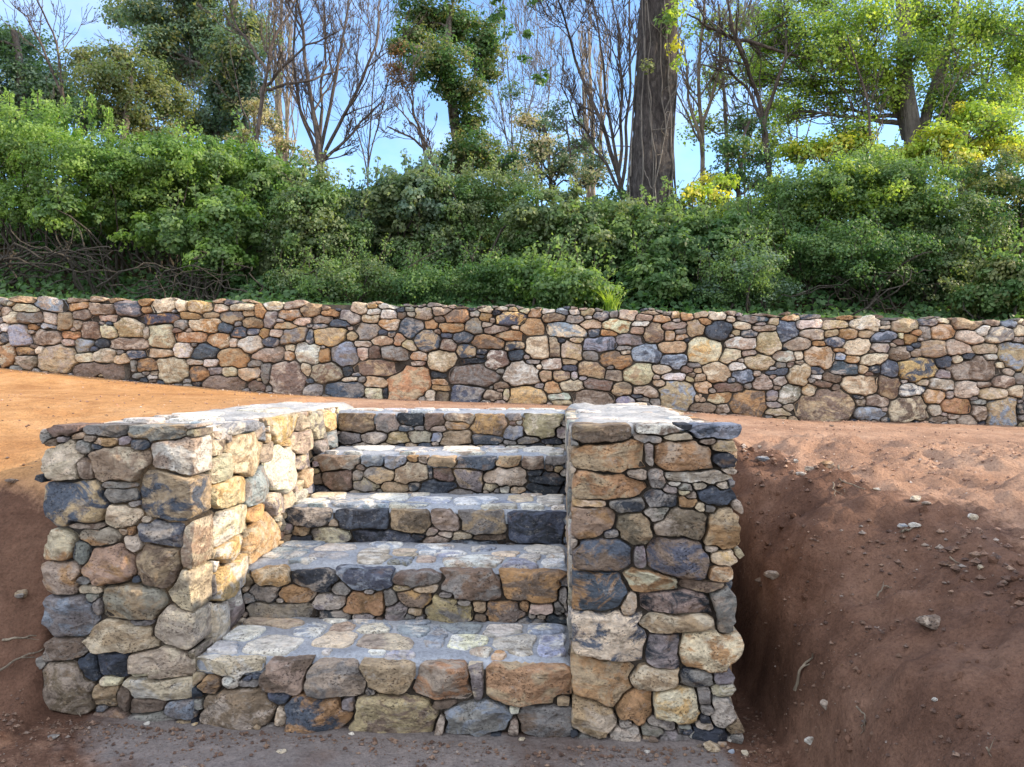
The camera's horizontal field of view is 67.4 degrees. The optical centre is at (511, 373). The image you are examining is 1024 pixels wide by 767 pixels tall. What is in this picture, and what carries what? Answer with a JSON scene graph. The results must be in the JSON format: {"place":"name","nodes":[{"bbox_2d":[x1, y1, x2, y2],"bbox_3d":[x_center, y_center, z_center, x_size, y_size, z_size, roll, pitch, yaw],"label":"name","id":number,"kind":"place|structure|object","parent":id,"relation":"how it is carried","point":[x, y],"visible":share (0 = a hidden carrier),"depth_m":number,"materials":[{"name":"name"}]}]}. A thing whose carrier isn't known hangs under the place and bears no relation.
{"place":"outdoors","nodes":[
{"label":"outdoors","id":0,"kind":"place"},
{"bbox_2d":[0,217,1023,766],"bbox_3d":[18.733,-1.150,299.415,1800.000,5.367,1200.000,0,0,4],"label":"ground","id":1,"kind":"structure","parent":0,"point":[906,681],"depth_m":3.13,"materials":[{"name":"red soil"}]},
{"bbox_2d":[5,479,18,482],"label":"loose stone","id":2,"kind":"object","parent":1,"relation":"on","point":[11,480],"visible":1,"depth_m":3.48,"materials":[{"name":"grey stone"}]},
{"bbox_2d":[2,635,38,640],"bbox_3d":[-2.029,1.095,3.175,0.160,0.031,0.016,0,0,4],"label":"dry root","id":3,"kind":"object","parent":1,"relation":"on","point":[9,639],"visible":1,"depth_m":3.17,"materials":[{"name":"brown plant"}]},
{"bbox_2d":[14,589,27,597],"bbox_3d":[-2.070,0.931,3.240,0.056,0.036,0.066,0,0,4],"label":"loose stone","id":4,"kind":"object","parent":1,"relation":"on","point":[22,593],"visible":1,"depth_m":3.22,"materials":[{"name":"beige stone"}]},
{"bbox_2d":[0,648,43,670],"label":"dry root","id":5,"kind":"object","parent":1,"relation":"on","point":[8,664],"visible":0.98,"depth_m":3.12,"materials":[{"name":"brown plant"}]},
{"bbox_2d":[0,0,104,182],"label":"bare tree","id":6,"kind":"object","parent":1,"relation":"on","point":[29,16],"visible":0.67,"depth_m":13.97,"materials":[{"name":"brown plant"}]},
{"bbox_2d":[47,734,59,738],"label":"loose stone","id":7,"kind":"object","parent":1,"relation":"on","point":[53,736],"visible":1,"depth_m":2.90,"materials":[{"name":"grey stone"}]},
{"bbox_2d":[1,86,114,194],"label":"shrub","id":8,"kind":"object","parent":1,"relation":"on","point":[91,115],"visible":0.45,"depth_m":10.29,"materials":[{"name":"green plant"}]},
{"bbox_2d":[0,224,119,294],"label":"bare stem tangle","id":9,"kind":"object","parent":1,"relation":"on","point":[9,256],"visible":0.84,"depth_m":9.26,"materials":[{"name":"brown plant"}]},
{"bbox_2d":[0,16,130,188],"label":"evergreen tree","id":10,"kind":"object","parent":1,"relation":"on","point":[22,71],"visible":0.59,"depth_m":14.54,"materials":[{"name":"green plant"}]},
{"bbox_2d":[0,91,144,288],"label":"shrub","id":11,"kind":"object","parent":1,"relation":"on","point":[16,142],"visible":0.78,"depth_m":9.73,"materials":[{"name":"green plant"}]},
{"bbox_2d":[0,206,189,251],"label":"shrub","id":12,"kind":"object","parent":1,"relation":"on","point":[27,232],"visible":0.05,"depth_m":10.84,"materials":[{"name":"green plant"}]},
{"bbox_2d":[54,35,202,145],"bbox_3d":[-7.016,-4.330,13.458,2.558,3.585,2.265,0,0,4],"label":"olive tree","id":13,"kind":"object","parent":1,"relation":"on","point":[141,91],"visible":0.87,"depth_m":13.24,"materials":[{"name":"green plant"}]},
{"bbox_2d":[70,0,202,129],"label":"bare tree","id":14,"kind":"object","parent":1,"relation":"on","point":[131,34],"visible":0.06,"depth_m":16.26,"materials":[{"name":"brown plant"}]},
{"bbox_2d":[23,171,270,300],"bbox_3d":[-4.483,-1.624,9.609,2.939,1.813,1.217,0,0,4],"label":"shrub","id":15,"kind":"object","parent":1,"relation":"on","point":[221,232],"visible":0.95,"depth_m":9.41,"materials":[{"name":"green plant"}]},
{"bbox_2d":[65,119,238,283],"bbox_3d":[-4.830,-2.247,10.201,2.562,2.256,1.506,0,0,19],"label":"shrub","id":16,"kind":"object","parent":1,"relation":"on","point":[170,162],"visible":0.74,"depth_m":9.87,"materials":[{"name":"green plant"}]},
{"bbox_2d":[93,251,262,301],"bbox_3d":[-3.986,-1.051,9.116,2.191,0.790,0.780,0,0,4],"label":"bare stem tangle","id":17,"kind":"object","parent":1,"relation":"on","point":[101,284],"visible":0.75,"depth_m":9.03,"materials":[{"name":"brown plant"}]},
{"bbox_2d":[142,0,223,145],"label":"bare tree","id":18,"kind":"object","parent":1,"relation":"on","point":[193,84],"visible":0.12,"depth_m":15.57,"materials":[{"name":"brown plant"}]},
{"bbox_2d":[93,0,275,151],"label":"gum tree","id":19,"kind":"object","parent":1,"relation":"on","point":[154,21],"visible":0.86,"depth_m":14.89,"materials":[{"name":"green plant"}]},
{"bbox_2d":[153,2,297,136],"bbox_3d":[-6.435,-5.425,17.249,2.352,5.773,3.032,0,0,36],"label":"sparse tree","id":20,"kind":"object","parent":1,"relation":"on","point":[268,35],"visible":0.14,"depth_m":17.41,"materials":[{"name":"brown plant"}]},
{"bbox_2d":[175,105,321,271],"bbox_3d":[-3.642,-2.460,10.730,2.351,2.351,1.549,0,0,4],"label":"shrub","id":21,"kind":"object","parent":1,"relation":"on","point":[256,161],"visible":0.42,"depth_m":10.32,"materials":[{"name":"green plant"}]},
{"bbox_2d":[189,0,318,130],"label":"bare tree","id":22,"kind":"object","parent":1,"relation":"on","point":[265,5],"visible":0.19,"depth_m":17.72,"materials":[{"name":"brown plant"}]},
{"bbox_2d":[218,96,316,171],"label":"dry tree","id":23,"kind":"object","parent":1,"relation":"on","point":[274,126],"visible":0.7,"depth_m":13.10,"materials":[{"name":"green plant"}]},
{"bbox_2d":[195,0,357,147],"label":"bare tree","id":24,"kind":"object","parent":1,"relation":"on","point":[263,89],"visible":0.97,"depth_m":12.27,"materials":[{"name":"brown plant"}]},
{"bbox_2d":[260,0,300,164],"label":"poplar","id":25,"kind":"object","parent":1,"relation":"on","point":[278,107],"visible":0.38,"depth_m":22.51,"materials":[{"name":"brown plant"}]},
{"bbox_2d":[276,749,285,753],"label":"loose stone","id":26,"kind":"object","parent":1,"relation":"on","point":[280,751],"visible":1,"depth_m":2.85,"materials":[{"name":"beige stone"}]},
{"bbox_2d":[243,148,381,296],"bbox_3d":[-2.659,-1.829,9.754,1.885,2.010,1.531,0,0,4],"label":"shrub","id":27,"kind":"object","parent":1,"relation":"on","point":[306,208],"visible":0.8,"depth_m":9.45,"materials":[{"name":"green plant"}]},
{"bbox_2d":[263,229,400,302],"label":"shrub","id":28,"kind":"object","parent":1,"relation":"on","point":[339,280],"visible":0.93,"depth_m":8.97,"materials":[{"name":"green plant"}]},
{"bbox_2d":[262,0,430,173],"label":"bare tree","id":29,"kind":"object","parent":1,"relation":"on","point":[319,135],"visible":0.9,"depth_m":12.55,"materials":[{"name":"brown plant"}]},
{"bbox_2d":[308,0,434,188],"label":"bare tree","id":30,"kind":"object","parent":1,"relation":"on","point":[368,145],"visible":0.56,"depth_m":15.69,"materials":[{"name":"brown plant"}]},
{"bbox_2d":[35,402,744,743],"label":"stone staircase","id":31,"kind":"structure","parent":1,"relation":"on","point":[301,567],"depth_m":3.11,"materials":[{"name":"beige stone"}]},
{"bbox_2d":[337,147,464,269],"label":"shrub","id":32,"kind":"object","parent":1,"relation":"on","point":[395,197],"visible":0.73,"depth_m":9.91,"materials":[{"name":"green plant"}]},
{"bbox_2d":[382,38,425,157],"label":"maple sapling","id":33,"kind":"object","parent":1,"relation":"on","point":[403,81],"visible":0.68,"depth_m":14.50,"materials":[{"name":"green plant"}]},
{"bbox_2d":[375,44,437,167],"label":"bare tree","id":34,"kind":"object","parent":1,"relation":"on","point":[426,144],"visible":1,"depth_m":12.89,"materials":[{"name":"brown plant"}]},
{"bbox_2d":[374,229,511,304],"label":"shrub","id":35,"kind":"object","parent":1,"relation":"on","point":[421,284],"visible":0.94,"depth_m":8.76,"materials":[{"name":"green plant"}]},
{"bbox_2d":[385,0,525,180],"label":"evergreen tree","id":36,"kind":"object","parent":1,"relation":"on","point":[453,27],"visible":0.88,"depth_m":14.68,"materials":[{"name":"green plant"}]},
{"bbox_2d":[382,149,546,291],"bbox_3d":[-0.602,-1.956,10.161,2.146,2.014,1.331,0,0,4],"label":"shrub","id":37,"kind":"object","parent":1,"relation":"on","point":[471,205],"visible":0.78,"depth_m":9.88,"materials":[{"name":"green plant"}]},
{"bbox_2d":[0,296,1023,426],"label":"retaining wall","id":38,"kind":"structure","parent":1,"relation":"on","point":[873,368],"depth_m":7.49,"materials":[{"name":"beige stone"}]},
{"bbox_2d":[0,184,1023,320],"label":"undergrowth","id":39,"kind":"object","parent":1,"relation":"on","point":[919,306],"visible":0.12,"depth_m":9.16,"materials":[{"name":"green plant"}]},
{"bbox_2d":[0,370,1023,766],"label":"soil crumbs","id":40,"kind":"object","parent":1,"relation":"on","point":[954,566],"visible":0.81,"depth_m":2.96,"materials":[{"name":"brown soil"}]},
{"bbox_2d":[465,0,571,178],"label":"bare tree","id":41,"kind":"object","parent":1,"relation":"on","point":[510,105],"visible":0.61,"depth_m":16.58,"materials":[{"name":"brown plant"}]},
{"bbox_2d":[497,78,600,186],"bbox_3d":[0.610,-3.679,12.722,1.802,2.706,1.819,0,0,4],"label":"sparse tree","id":42,"kind":"object","parent":1,"relation":"on","point":[547,112],"visible":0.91,"depth_m":13.11,"materials":[{"name":"green plant"}]},
{"bbox_2d":[487,0,615,204],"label":"bare tree","id":43,"kind":"object","parent":1,"relation":"on","point":[550,60],"visible":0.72,"depth_m":17.90,"materials":[{"name":"brown plant"}]},
{"bbox_2d":[486,165,632,273],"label":"shrub","id":44,"kind":"object","parent":1,"relation":"on","point":[571,214],"visible":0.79,"depth_m":9.46,"materials":[{"name":"green plant"}]},
{"bbox_2d":[494,233,627,309],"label":"shrub","id":45,"kind":"object","parent":1,"relation":"on","point":[578,285],"visible":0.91,"depth_m":8.43,"materials":[{"name":"green plant"}]},
{"bbox_2d":[506,104,616,203],"bbox_3d":[0.718,-3.213,12.359,2.159,1.740,1.180,0,0,-43],"label":"dry tree","id":46,"kind":"object","parent":1,"relation":"on","point":[539,148],"visible":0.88,"depth_m":12.05,"materials":[{"name":"green plant"}]},
{"bbox_2d":[500,104,628,206],"bbox_3d":[1.112,-4.136,16.878,3.116,3.528,1.809,0,0,4],"label":"sparse tree","id":47,"kind":"object","parent":1,"relation":"on","point":[588,161],"visible":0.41,"depth_m":16.92,"materials":[{"name":"green plant"}]},
{"bbox_2d":[529,0,639,199],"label":"bare tree","id":48,"kind":"object","parent":1,"relation":"on","point":[619,38],"visible":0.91,"depth_m":12.15,"materials":[{"name":"brown plant"}]},
{"bbox_2d":[574,2,612,202],"bbox_3d":[2.330,-6.953,22.035,1.083,8.968,1.650,0,0,4],"label":"bare tree","id":49,"kind":"object","parent":1,"relation":"on","point":[591,191],"visible":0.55,"depth_m":21.73,"materials":[{"name":"brown plant"}]},
{"bbox_2d":[488,0,704,209],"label":"tree","id":50,"kind":"object","parent":1,"relation":"on","point":[651,162],"visible":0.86,"depth_m":10.95,"materials":[{"name":"brown plant"}]},
{"bbox_2d":[595,285,633,310],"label":"grass tuft","id":51,"kind":"object","parent":1,"relation":"on","point":[609,303],"visible":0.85,"depth_m":8.20,"materials":[{"name":"green plant"}]},
{"bbox_2d":[583,176,716,282],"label":"shrub","id":52,"kind":"object","parent":1,"relation":"on","point":[636,216],"visible":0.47,"depth_m":9.58,"materials":[{"name":"green plant"}]},
{"bbox_2d":[648,736,658,742],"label":"loose stone","id":53,"kind":"object","parent":1,"relation":"on","point":[652,739],"visible":1,"depth_m":2.94,"materials":[{"name":"stone"}]},
{"bbox_2d":[617,194,759,310],"bbox_3d":[2.100,-1.396,9.252,1.753,1.591,1.369,0,0,-38],"label":"shrub","id":54,"kind":"object","parent":1,"relation":"on","point":[678,242],"visible":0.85,"depth_m":9.02,"materials":[{"name":"green plant"}]},
{"bbox_2d":[638,0,755,205],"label":"bare tree","id":55,"kind":"object","parent":1,"relation":"on","point":[697,65],"visible":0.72,"depth_m":12.61,"materials":[{"name":"brown plant"}]},
{"bbox_2d":[677,170,740,209],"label":"yellow sapling","id":56,"kind":"object","parent":1,"relation":"on","point":[724,183],"visible":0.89,"depth_m":10.44,"materials":[{"name":"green plant"}]},
{"bbox_2d":[703,740,719,752],"bbox_3d":[0.752,1.405,2.884,0.067,0.036,0.065,0,0,4],"label":"loose stone","id":57,"kind":"object","parent":1,"relation":"on","point":[710,746],"visible":1,"depth_m":2.87,"materials":[{"name":"beige stone"}]},
{"bbox_2d":[718,742,726,746],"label":"loose stone","id":58,"kind":"object","parent":1,"relation":"on","point":[722,744],"visible":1,"depth_m":2.90,"materials":[{"name":"brown stone"}]},
{"bbox_2d":[682,0,789,196],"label":"bare tree","id":59,"kind":"object","parent":1,"relation":"on","point":[751,32],"visible":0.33,"depth_m":15.22,"materials":[{"name":"brown plant"}]},
{"bbox_2d":[676,0,806,200],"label":"sparse tree","id":60,"kind":"object","parent":1,"relation":"on","point":[774,141],"visible":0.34,"depth_m":15.67,"materials":[{"name":"green plant"}]},
{"bbox_2d":[741,750,748,755],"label":"loose stone","id":61,"kind":"object","parent":1,"relation":"on","point":[745,752],"visible":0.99,"depth_m":2.85,"materials":[{"name":"beige stone"}]},
{"bbox_2d":[687,219,808,313],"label":"shrub","id":62,"kind":"object","parent":1,"relation":"on","point":[761,281],"visible":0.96,"depth_m":8.67,"materials":[{"name":"green plant"}]},
{"bbox_2d":[701,99,795,203],"bbox_3d":[3.469,-3.187,11.616,1.108,2.197,2.131,0,0,45],"label":"young tree","id":63,"kind":"object","parent":1,"relation":"on","point":[746,125],"visible":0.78,"depth_m":11.57,"materials":[{"name":"green plant"}]},
{"bbox_2d":[683,0,832,205],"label":"bare tree","id":64,"kind":"object","parent":1,"relation":"on","point":[745,63],"visible":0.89,"depth_m":12.05,"materials":[{"name":"brown plant"}]},
{"bbox_2d":[705,174,818,263],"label":"shrub","id":65,"kind":"object","parent":1,"relation":"on","point":[757,222],"visible":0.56,"depth_m":9.76,"materials":[{"name":"green plant"}]},
{"bbox_2d":[755,456,769,461],"bbox_3d":[1.483,0.508,4.516,0.108,0.041,0.062,0,0,4],"label":"loose stone","id":66,"kind":"object","parent":1,"relation":"on","point":[762,458],"visible":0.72,"depth_m":4.50,"materials":[{"name":"grey stone"}]},
{"bbox_2d":[764,570,778,579],"bbox_3d":[1.181,0.917,3.491,0.074,0.038,0.043,0,0,16],"label":"loose stone","id":67,"kind":"object","parent":1,"relation":"on","point":[772,575],"visible":1,"depth_m":3.48,"materials":[{"name":"grey stone"}]},
{"bbox_2d":[717,0,838,171],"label":"bare tree","id":68,"kind":"object","parent":1,"relation":"on","point":[782,85],"visible":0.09,"depth_m":16.31,"materials":[{"name":"brown plant"}]},
{"bbox_2d":[796,471,805,475],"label":"loose stone","id":69,"kind":"object","parent":1,"relation":"on","point":[800,473],"visible":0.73,"depth_m":4.17,"materials":[{"name":"grey stone"}]},
{"bbox_2d":[793,653,812,690],"bbox_3d":[1.132,1.156,2.968,0.090,0.164,0.018,0,0,39],"label":"dry root","id":70,"kind":"object","parent":1,"relation":"on","point":[799,672],"visible":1,"depth_m":2.97,"materials":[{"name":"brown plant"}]},
{"bbox_2d":[804,737,813,744],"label":"loose stone","id":71,"kind":"object","parent":1,"relation":"on","point":[808,740],"visible":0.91,"depth_m":2.77,"materials":[{"name":"grey stone"}]},
{"bbox_2d":[804,466,813,471],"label":"loose stone","id":72,"kind":"object","parent":1,"relation":"on","point":[807,468],"visible":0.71,"depth_m":4.23,"materials":[{"name":"grey stone"}]},
{"bbox_2d":[820,699,827,709],"bbox_3d":[1.121,1.187,2.752,0.034,0.033,0.024,0,0,4],"label":"loose stone","id":73,"kind":"object","parent":1,"relation":"on","point":[823,703],"visible":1,"depth_m":2.75,"materials":[{"name":"grey stone"}]},
{"bbox_2d":[819,461,834,468],"bbox_3d":[1.735,0.506,4.234,0.072,0.050,0.059,0,0,-11],"label":"loose stone","id":74,"kind":"object","parent":1,"relation":"on","point":[829,464],"visible":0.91,"depth_m":4.21,"materials":[{"name":"beige stone"}]},
{"bbox_2d":[837,465,866,491],"bbox_3d":[1.756,0.560,4.077,0.092,0.080,0.596,0,0,11],"label":"dry root","id":75,"kind":"object","parent":1,"relation":"on","point":[838,466],"visible":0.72,"depth_m":3.88,"materials":[{"name":"beige plant"}]},
{"bbox_2d":[788,0,923,149],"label":"bare tree","id":76,"kind":"object","parent":1,"relation":"on","point":[859,65],"visible":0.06,"depth_m":16.98,"materials":[{"name":"brown plant"}]},
{"bbox_2d":[771,123,941,167],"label":"yellow leaved tree","id":77,"kind":"object","parent":1,"relation":"on","point":[794,147],"visible":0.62,"depth_m":11.40,"materials":[{"name":"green plant"}]},
{"bbox_2d":[768,198,949,314],"bbox_3d":[4.170,-1.341,9.203,2.167,1.559,1.391,0,0,-13],"label":"shrub","id":78,"kind":"object","parent":1,"relation":"on","point":[842,248],"visible":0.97,"depth_m":8.92,"materials":[{"name":"green plant"}]},
{"bbox_2d":[856,706,865,733],"bbox_3d":[1.142,1.135,2.511,0.019,0.061,0.079,0,0,13],"label":"dry root","id":79,"kind":"object","parent":1,"relation":"on","point":[857,707],"visible":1,"depth_m":2.49,"materials":[{"name":"brown plant"}]},
{"bbox_2d":[781,268,946,315],"bbox_3d":[4.006,-0.816,8.722,1.894,0.829,0.830,0,0,4],"label":"bare stem tangle","id":80,"kind":"object","parent":1,"relation":"on","point":[872,303],"visible":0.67,"depth_m":8.73,"materials":[{"name":"brown plant"}]},
{"bbox_2d":[748,128,987,294],"bbox_3d":[4.375,-2.020,9.690,2.737,2.198,1.787,0,0,4],"label":"shrub","id":81,"kind":"object","parent":1,"relation":"on","point":[866,183],"visible":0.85,"depth_m":9.37,"materials":[{"name":"green plant"}]},
{"bbox_2d":[736,443,1023,766],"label":"soil clods","id":82,"kind":"object","parent":1,"relation":"on","point":[960,723],"visible":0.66,"depth_m":2.75,"materials":[{"name":"brown soil"}]},
{"bbox_2d":[741,0,1023,191],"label":"broadleaf tree","id":83,"kind":"object","parent":1,"relation":"on","point":[902,101],"visible":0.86,"depth_m":12.02,"materials":[{"name":"green plant"}]},
{"bbox_2d":[876,581,891,596],"bbox_3d":[1.476,0.859,3.041,0.071,0.048,0.039,0,0,-42],"label":"dry root","id":84,"kind":"object","parent":1,"relation":"on","point":[883,585],"visible":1,"depth_m":3.04,"materials":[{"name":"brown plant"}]},
{"bbox_2d":[897,523,907,528],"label":"loose stone","id":85,"kind":"object","parent":1,"relation":"on","point":[900,525],"visible":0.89,"depth_m":3.32,"materials":[{"name":"grey stone"}]},
{"bbox_2d":[817,29,989,176],"bbox_3d":[5.811,-3.583,11.511,2.589,3.021,0.827,0,0,4],"label":"bare tree","id":86,"kind":"object","parent":1,"relation":"on","point":[864,89],"visible":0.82,"depth_m":11.42,"materials":[{"name":"brown plant"}]},
{"bbox_2d":[908,522,921,526],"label":"loose stone","id":87,"kind":"object","parent":1,"relation":"on","point":[913,524],"visible":1,"depth_m":3.28,"materials":[{"name":"grey stone"}]},
{"bbox_2d":[910,495,920,500],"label":"loose stone","id":88,"kind":"object","parent":1,"relation":"on","point":[915,498],"visible":0.99,"depth_m":3.56,"materials":[{"name":"beige stone"}]},
{"bbox_2d":[922,501,930,504],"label":"loose stone","id":89,"kind":"object","parent":1,"relation":"on","point":[926,503],"visible":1,"depth_m":3.44,"materials":[{"name":"stone"}]},
{"bbox_2d":[915,614,940,629],"bbox_3d":[1.456,0.864,2.679,0.085,0.047,0.079,0,0,38],"label":"loose stone","id":90,"kind":"object","parent":1,"relation":"on","point":[932,621],"visible":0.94,"depth_m":2.66,"materials":[{"name":"grey stone"}]},
{"bbox_2d":[873,174,1022,314],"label":"shrub","id":91,"kind":"object","parent":1,"relation":"on","point":[955,232],"visible":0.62,"depth_m":9.14,"materials":[{"name":"green plant"}]},
{"bbox_2d":[910,95,1023,194],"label":"yellow leaved tree","id":92,"kind":"object","parent":1,"relation":"on","point":[949,141],"visible":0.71,"depth_m":11.09,"materials":[{"name":"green plant"}]},
{"bbox_2d":[914,0,1022,221],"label":"leaning tree","id":93,"kind":"object","parent":1,"relation":"on","point":[1003,35],"visible":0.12,"depth_m":14.01,"materials":[{"name":"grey plant"}]},
{"bbox_2d":[967,513,978,519],"bbox_3d":[1.991,0.623,3.317,0.043,0.031,0.036,0,0,4],"label":"loose stone","id":94,"kind":"object","parent":1,"relation":"on","point":[971,516],"visible":1,"depth_m":3.31,"materials":[{"name":"beige stone"}]},
{"bbox_2d":[944,227,1023,319],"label":"shrub","id":95,"kind":"object","parent":1,"relation":"on","point":[998,278],"visible":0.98,"depth_m":8.55,"materials":[{"name":"green plant"}]},
{"bbox_2d":[945,143,1023,258],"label":"shrub","id":96,"kind":"object","parent":1,"relation":"on","point":[1007,183],"visible":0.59,"depth_m":9.49,"materials":[{"name":"green plant"}]},
{"bbox_2d":[985,737,994,756],"bbox_3d":[1.259,0.982,2.022,0.022,0.053,0.008,0,0,45],"label":"dry root","id":97,"kind":"object","parent":1,"relation":"on","point":[988,750],"visible":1,"depth_m":2.02,"materials":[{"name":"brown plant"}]},
{"bbox_2d":[958,0,1023,172],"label":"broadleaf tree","id":98,"kind":"object","parent":1,"relation":"on","point":[991,55],"visible":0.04,"depth_m":14.91,"materials":[{"name":"green plant"}]},
{"bbox_2d":[0,0,1023,216],"label":"sky","id":99,"kind":"structure","parent":0,"point":[687,161],"materials":[{"name":"blue"}]}
]}

